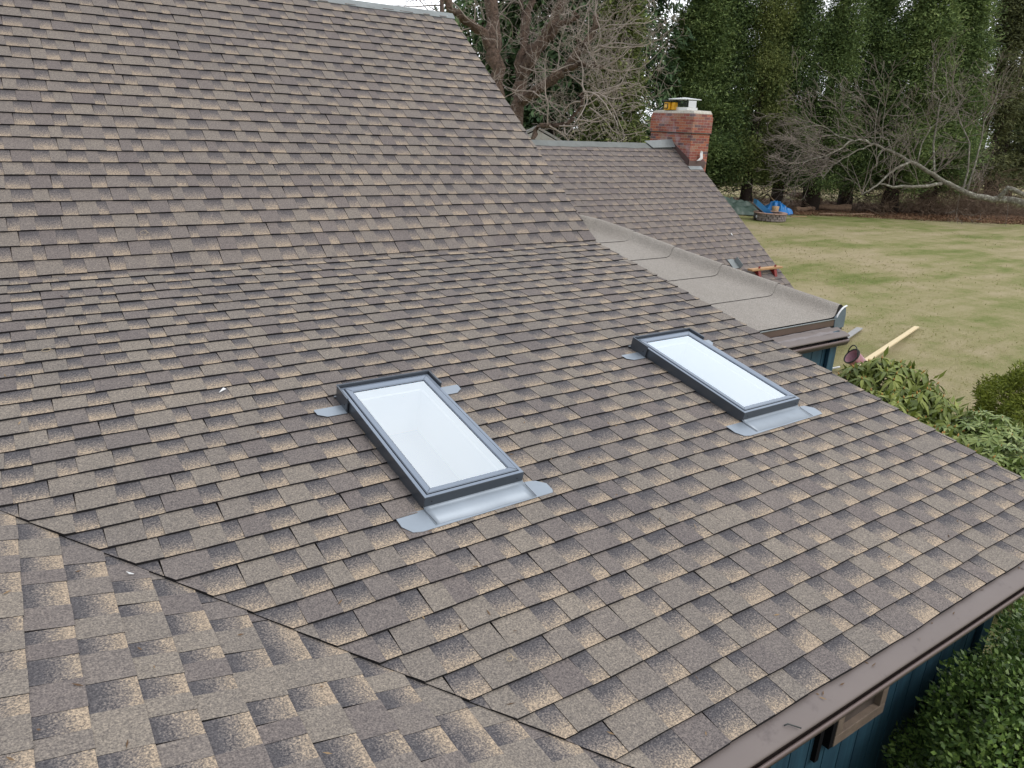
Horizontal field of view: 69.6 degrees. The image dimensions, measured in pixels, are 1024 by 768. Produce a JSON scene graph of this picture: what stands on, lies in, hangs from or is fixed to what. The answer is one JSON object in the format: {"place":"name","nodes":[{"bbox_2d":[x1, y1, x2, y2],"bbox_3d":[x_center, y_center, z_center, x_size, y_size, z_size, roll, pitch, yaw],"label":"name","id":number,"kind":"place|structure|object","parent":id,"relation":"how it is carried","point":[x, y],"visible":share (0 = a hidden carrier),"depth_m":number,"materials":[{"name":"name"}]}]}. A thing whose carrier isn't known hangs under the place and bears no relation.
{"place":"outdoors","nodes":[
{"label":"outdoors","id":0,"kind":"place"},
{"bbox_2d":[19,132,1023,766],"bbox_3d":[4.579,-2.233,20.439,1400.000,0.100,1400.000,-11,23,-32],"label":"ground","id":1,"kind":"structure","parent":0,"point":[999,316],"depth_m":25.17,"materials":[{"name":"green plant"}]},
{"bbox_2d":[394,0,443,11],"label":"bare tree","id":2,"kind":"object","parent":1,"relation":"on","point":[441,5],"visible":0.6,"depth_m":21.77,"materials":[{"name":"red plant"}]},
{"bbox_2d":[432,0,560,132],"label":"spruce tree","id":3,"kind":"object","parent":1,"relation":"on","point":[461,4],"visible":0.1,"depth_m":34.08,"materials":[{"name":"green plant"}]},
{"bbox_2d":[0,0,1023,767],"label":"house","id":4,"kind":"structure","parent":1,"relation":"on","point":[394,224],"depth_m":4.20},
{"bbox_2d":[3,261,1023,760],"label":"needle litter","id":5,"kind":"object","parent":4,"relation":"on","point":[423,617],"visible":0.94,"depth_m":2.94,"materials":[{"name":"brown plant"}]},
{"bbox_2d":[662,100,677,109],"bbox_3d":[3.200,-5.668,14.982,0.185,0.188,0.295,-11,23,-32],"label":"work light","id":6,"kind":"object","parent":4,"relation":"on","point":[670,105],"visible":1,"depth_m":14.91,"materials":[{"name":"yellow plastic"}]},
{"bbox_2d":[688,101,696,107],"bbox_3d":[3.558,-5.515,14.534,0.151,0.129,0.032,5,20,7],"label":"leaning sheet","id":7,"kind":"object","parent":4,"relation":"on","point":[692,104],"visible":1,"depth_m":14.53,"materials":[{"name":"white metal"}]},
{"bbox_2d":[727,257,742,267],"bbox_3d":[4.002,-2.171,13.221,0.173,0.201,0.240,-11,23,-32],"label":"flashing piece","id":8,"kind":"object","parent":4,"relation":"on","point":[736,263],"visible":0.93,"depth_m":13.25,"materials":[{"name":"silver metal"}]},
{"bbox_2d":[754,266,760,276],"bbox_3d":[4.430,-2.038,13.367,0.070,0.212,0.220,-11,23,-32],"label":"roof bracket","id":9,"kind":"object","parent":4,"relation":"attached to","point":[757,273],"visible":0.75,"depth_m":13.31,"materials":[{"name":"red metal"}]},
{"bbox_2d":[770,265,776,276],"bbox_3d":[4.804,-2.108,13.609,0.070,0.212,0.220,-11,23,-32],"label":"roof bracket","id":10,"kind":"object","parent":4,"relation":"attached to","point":[774,271],"visible":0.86,"depth_m":13.55,"materials":[{"name":"red metal"}]},
{"bbox_2d":[748,265,782,270],"bbox_3d":[4.621,-2.109,13.443,0.860,0.034,0.110,-11,23,-32],"label":"toe board","id":11,"kind":"object","parent":10,"relation":"on","point":[764,268],"visible":1,"depth_m":13.41,"materials":[{"name":"brown wood"}]},
{"bbox_2d":[822,687,888,748],"bbox_3d":[1.945,1.642,4.068,0.526,0.650,0.050,-11,23,-32],"label":"window","id":12,"kind":"structure","parent":4,"relation":"in","point":[873,707],"depth_m":4.14,"materials":[{"name":"beige wood"}]},
{"bbox_2d":[478,0,576,139],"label":"spruce tree","id":13,"kind":"object","parent":1,"relation":"on","point":[535,25],"depth_m":38.19,"materials":[{"name":"green plant"}]},
{"bbox_2d":[526,126,561,140],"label":"neighbour house","id":14,"kind":"structure","parent":1,"relation":"on","point":[542,137],"depth_m":30.10,"materials":[{"name":"grey"}]},
{"bbox_2d":[481,0,609,141],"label":"spruce tree","id":15,"kind":"object","parent":1,"relation":"on","point":[552,55],"visible":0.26,"depth_m":33.54,"materials":[{"name":"green plant"}]},
{"bbox_2d":[444,0,689,141],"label":"bare tree","id":16,"kind":"object","parent":1,"relation":"on","point":[527,55],"visible":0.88,"depth_m":26.43,"materials":[{"name":"red plant"}]},
{"bbox_2d":[528,0,658,140],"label":"spruce tree","id":17,"kind":"object","parent":1,"relation":"on","point":[653,68],"visible":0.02,"depth_m":37.15,"materials":[{"name":"green plant"}]},
{"bbox_2d":[570,0,655,142],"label":"cedar tree","id":18,"kind":"object","parent":1,"relation":"on","point":[636,51],"visible":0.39,"depth_m":31.76,"materials":[{"name":"green plant"}]},
{"bbox_2d":[576,0,696,138],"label":"spruce tree","id":19,"kind":"object","parent":1,"relation":"on","point":[668,79],"visible":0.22,"depth_m":42.06,"materials":[{"name":"green plant"}]},
{"bbox_2d":[643,3,736,189],"bbox_3d":[10.559,-16.962,45.216,6.944,11.909,6.935,-10,23,-31],"label":"spruce tree","id":20,"kind":"object","parent":1,"relation":"on","point":[696,66],"visible":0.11,"depth_m":43.55,"materials":[{"name":"green plant"}]},
{"bbox_2d":[641,0,760,192],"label":"cedar tree","id":21,"kind":"object","parent":1,"relation":"on","point":[712,10],"visible":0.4,"depth_m":42.91,"materials":[{"name":"green plant"}]},
{"bbox_2d":[695,0,776,199],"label":"cedar tree","id":22,"kind":"object","parent":1,"relation":"on","point":[747,13],"visible":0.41,"depth_m":43.67,"materials":[{"name":"green plant"}]},
{"bbox_2d":[724,196,757,214],"bbox_3d":[13.091,-10.694,43.863,3.748,0.909,2.896,2,20,0],"label":"tarp pile","id":23,"kind":"object","parent":1,"relation":"on","point":[740,207],"visible":0.45,"depth_m":43.35,"materials":[{"name":"green plastic"}]},
{"bbox_2d":[718,0,808,202],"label":"cedar tree","id":24,"kind":"object","parent":1,"relation":"on","point":[777,16],"visible":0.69,"depth_m":44.02,"materials":[{"name":"green plant"}]},
{"bbox_2d":[719,182,828,207],"bbox_3d":[16.477,-12.623,49.162,10.618,2.857,7.921,-1,20,-10],"label":"brush pile","id":25,"kind":"object","parent":1,"relation":"on","point":[759,199],"visible":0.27,"depth_m":48.16,"materials":[{"name":"brown plant"}]},
{"bbox_2d":[772,206,778,210],"bbox_3d":[14.948,-9.775,41.924,0.420,0.670,0.410,-11,23,-32],"label":"chopping block","id":26,"kind":"object","parent":1,"relation":"on","point":[775,208],"depth_m":41.72,"materials":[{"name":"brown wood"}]},
{"bbox_2d":[765,201,792,214],"bbox_3d":[16.018,-10.694,44.455,1.902,0.756,1.778,3,20,0],"label":"tarp pile","id":27,"kind":"object","parent":1,"relation":"on","point":[782,206],"visible":0.66,"depth_m":44.04,"materials":[{"name":"blue plastic"}]},
{"bbox_2d":[741,0,846,202],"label":"cedar tree","id":28,"kind":"object","parent":1,"relation":"on","point":[807,38],"visible":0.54,"depth_m":44.05,"materials":[{"name":"green plant"}]},
{"bbox_2d":[793,206,814,211],"bbox_3d":[18.459,-11.054,46.538,2.057,0.351,0.317,-12,24,-35],"label":"log","id":29,"kind":"object","parent":1,"relation":"on","point":[807,208],"visible":0.88,"depth_m":46.30,"materials":[{"name":"brown wood"}]},
{"bbox_2d":[763,0,884,209],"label":"cedar tree","id":30,"kind":"object","parent":1,"relation":"on","point":[847,33],"visible":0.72,"depth_m":44.41,"materials":[{"name":"green plant"}]},
{"bbox_2d":[819,204,851,210],"bbox_3d":[20.688,-11.372,47.431,2.180,0.514,0.474,3,20,2],"label":"log","id":31,"kind":"object","parent":1,"relation":"on","point":[841,207],"visible":0.9,"depth_m":47.27,"materials":[{"name":"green wood"}]},
{"bbox_2d":[785,170,891,211],"bbox_3d":[21.595,-12.679,48.972,9.400,3.405,7.151,-11,23,-32],"label":"brush pile","id":32,"kind":"object","parent":1,"relation":"on","point":[827,201],"visible":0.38,"depth_m":48.07,"materials":[{"name":"brown plant"}]},
{"bbox_2d":[818,213,873,214],"bbox_3d":[20.499,-10.386,45.135,4.241,0.191,0.138,-4,21,-19],"label":"log","id":33,"kind":"object","parent":1,"relation":"on","point":[845,214],"visible":0.79,"depth_m":45.04,"materials":[{"name":"brown wood"}]},
{"bbox_2d":[837,327,862,346],"bbox_3d":[7.607,-1.017,16.975,0.150,0.244,3.964,16,23,32],"label":"trim board","id":34,"kind":"object","parent":1,"relation":"on","point":[854,331],"depth_m":17.99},
{"bbox_2d":[819,0,924,209],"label":"cedar tree","id":35,"kind":"object","parent":1,"relation":"on","point":[879,42],"visible":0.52,"depth_m":45.03,"materials":[{"name":"green plant"}]},
{"bbox_2d":[721,23,1023,225],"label":"fallen tree","id":36,"kind":"object","parent":1,"relation":"on","point":[1001,197],"visible":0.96,"depth_m":42.80,"materials":[{"name":"grey plant"}]},
{"bbox_2d":[787,204,1023,224],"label":"leaf litter","id":37,"kind":"object","parent":1,"relation":"on","point":[945,217],"visible":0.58,"depth_m":45.44,"materials":[{"name":"brown plant"}]},
{"bbox_2d":[848,0,988,212],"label":"cedar tree","id":38,"kind":"object","parent":1,"relation":"on","point":[930,17],"visible":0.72,"depth_m":44.70,"materials":[{"name":"green plant"}]},
{"bbox_2d":[837,346,1003,467],"bbox_3d":[4.581,0.940,8.532,2.129,2.148,3.626,3,20,2],"label":"rhododendron","id":39,"kind":"object","parent":1,"relation":"on","point":[921,401],"visible":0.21,"depth_m":8.75,"materials":[{"name":"green plant"}]},
{"bbox_2d":[833,169,1008,219],"bbox_3d":[25.954,-11.690,47.986,10.646,5.656,8.206,-2,20,-12],"label":"brush pile","id":40,"kind":"object","parent":1,"relation":"on","point":[906,203],"visible":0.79,"depth_m":47.33,"materials":[{"name":"brown plant"}]},
{"bbox_2d":[883,3,1010,202],"bbox_3d":[30.447,-20.225,50.985,7.780,16.043,7.007,0,20,-8],"label":"hemlock tree","id":41,"kind":"object","parent":1,"relation":"on","point":[981,102],"depth_m":50.06,"materials":[{"name":"green plant"}]},
{"bbox_2d":[881,597,1023,767],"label":"holly bush","id":42,"kind":"object","parent":1,"relation":"on","point":[987,731],"visible":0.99,"depth_m":4.21,"materials":[{"name":"green plant"}]},
{"bbox_2d":[900,0,1013,212],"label":"cedar tree","id":43,"kind":"object","parent":1,"relation":"on","point":[979,37],"visible":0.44,"depth_m":45.76,"materials":[{"name":"green plant"}]},
{"bbox_2d":[900,166,1023,219],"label":"brush pile","id":44,"kind":"object","parent":1,"relation":"on","point":[984,206],"visible":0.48,"depth_m":49.10,"materials":[{"name":"brown plant"}]},
{"bbox_2d":[934,405,1023,608],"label":"rhododendron","id":45,"kind":"object","parent":1,"relation":"on","point":[1009,456],"visible":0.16,"depth_m":7.86,"materials":[{"name":"green plant"}]},
{"bbox_2d":[944,0,1023,201],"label":"hemlock tree","id":46,"kind":"object","parent":1,"relation":"on","point":[1013,40],"visible":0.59,"depth_m":49.83,"materials":[{"name":"green plant"}]},
{"bbox_2d":[960,21,1023,205],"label":"hemlock tree","id":47,"kind":"object","parent":1,"relation":"on","point":[1015,148],"visible":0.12,"depth_m":53.85,"materials":[{"name":"green plant"}]},
{"bbox_2d":[964,359,1023,441],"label":"yew","id":48,"kind":"object","parent":1,"relation":"on","point":[1010,385],"visible":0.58,"depth_m":11.40,"materials":[{"name":"green plant"}]},
{"bbox_2d":[984,94,1023,195],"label":"spruce tree","id":49,"kind":"object","parent":1,"relation":"on","point":[1014,146],"visible":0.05,"depth_m":65.34,"materials":[{"name":"green plant"}]},
{"bbox_2d":[1004,128,1023,189],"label":"hemlock tree","id":50,"kind":"object","parent":1,"relation":"on","point":[1015,160],"visible":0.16,"depth_m":55.46,"materials":[{"name":"green plant"}]},
{"bbox_2d":[357,0,1022,146],"label":"sky","id":51,"kind":"structure","parent":0,"point":[389,2],"materials":[{"name":"white"}]},
{"bbox_2d":[744,218,1023,611],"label":"grass","id":52,"kind":"structure","parent":0,"point":[900,297],"depth_m":23.52,"materials":[{"name":"green plant"}]},
{"bbox_2d":[749,199,771,219],"bbox_3d":[13.807,-9.682,40.893,1.281,1.086,0.760,3,20,0],"label":"wheelbarrow","id":53,"kind":"object","parent":52,"relation":"on","point":[759,205],"visible":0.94,"depth_m":40.62,"materials":[{"name":"blue paint"}]},
{"bbox_2d":[753,210,787,221],"bbox_3d":[14.316,-9.327,40.927,1.833,0.418,1.800,-11,23,-32],"label":"fire pit","id":54,"kind":"object","parent":52,"relation":"on","point":[775,216],"visible":0.96,"depth_m":40.27,"materials":[{"name":"stone"}]},
{"bbox_2d":[844,345,866,365],"bbox_3d":[6.962,-0.535,14.921,0.466,0.539,0.357,-4,21,-19],"label":"bucket","id":55,"kind":"object","parent":52,"relation":"on","point":[852,356],"visible":0.71,"depth_m":14.92,"materials":[{"name":"pink plastic"}]},
{"bbox_2d":[858,326,918,364],"bbox_3d":[8.498,-0.875,16.599,0.110,0.300,5.969,17,24,35],"label":"lumber plank","id":56,"kind":"object","parent":52,"relation":"on","point":[892,343],"visible":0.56,"depth_m":16.74,"materials":[{"name":"beige wood"}]}
]}

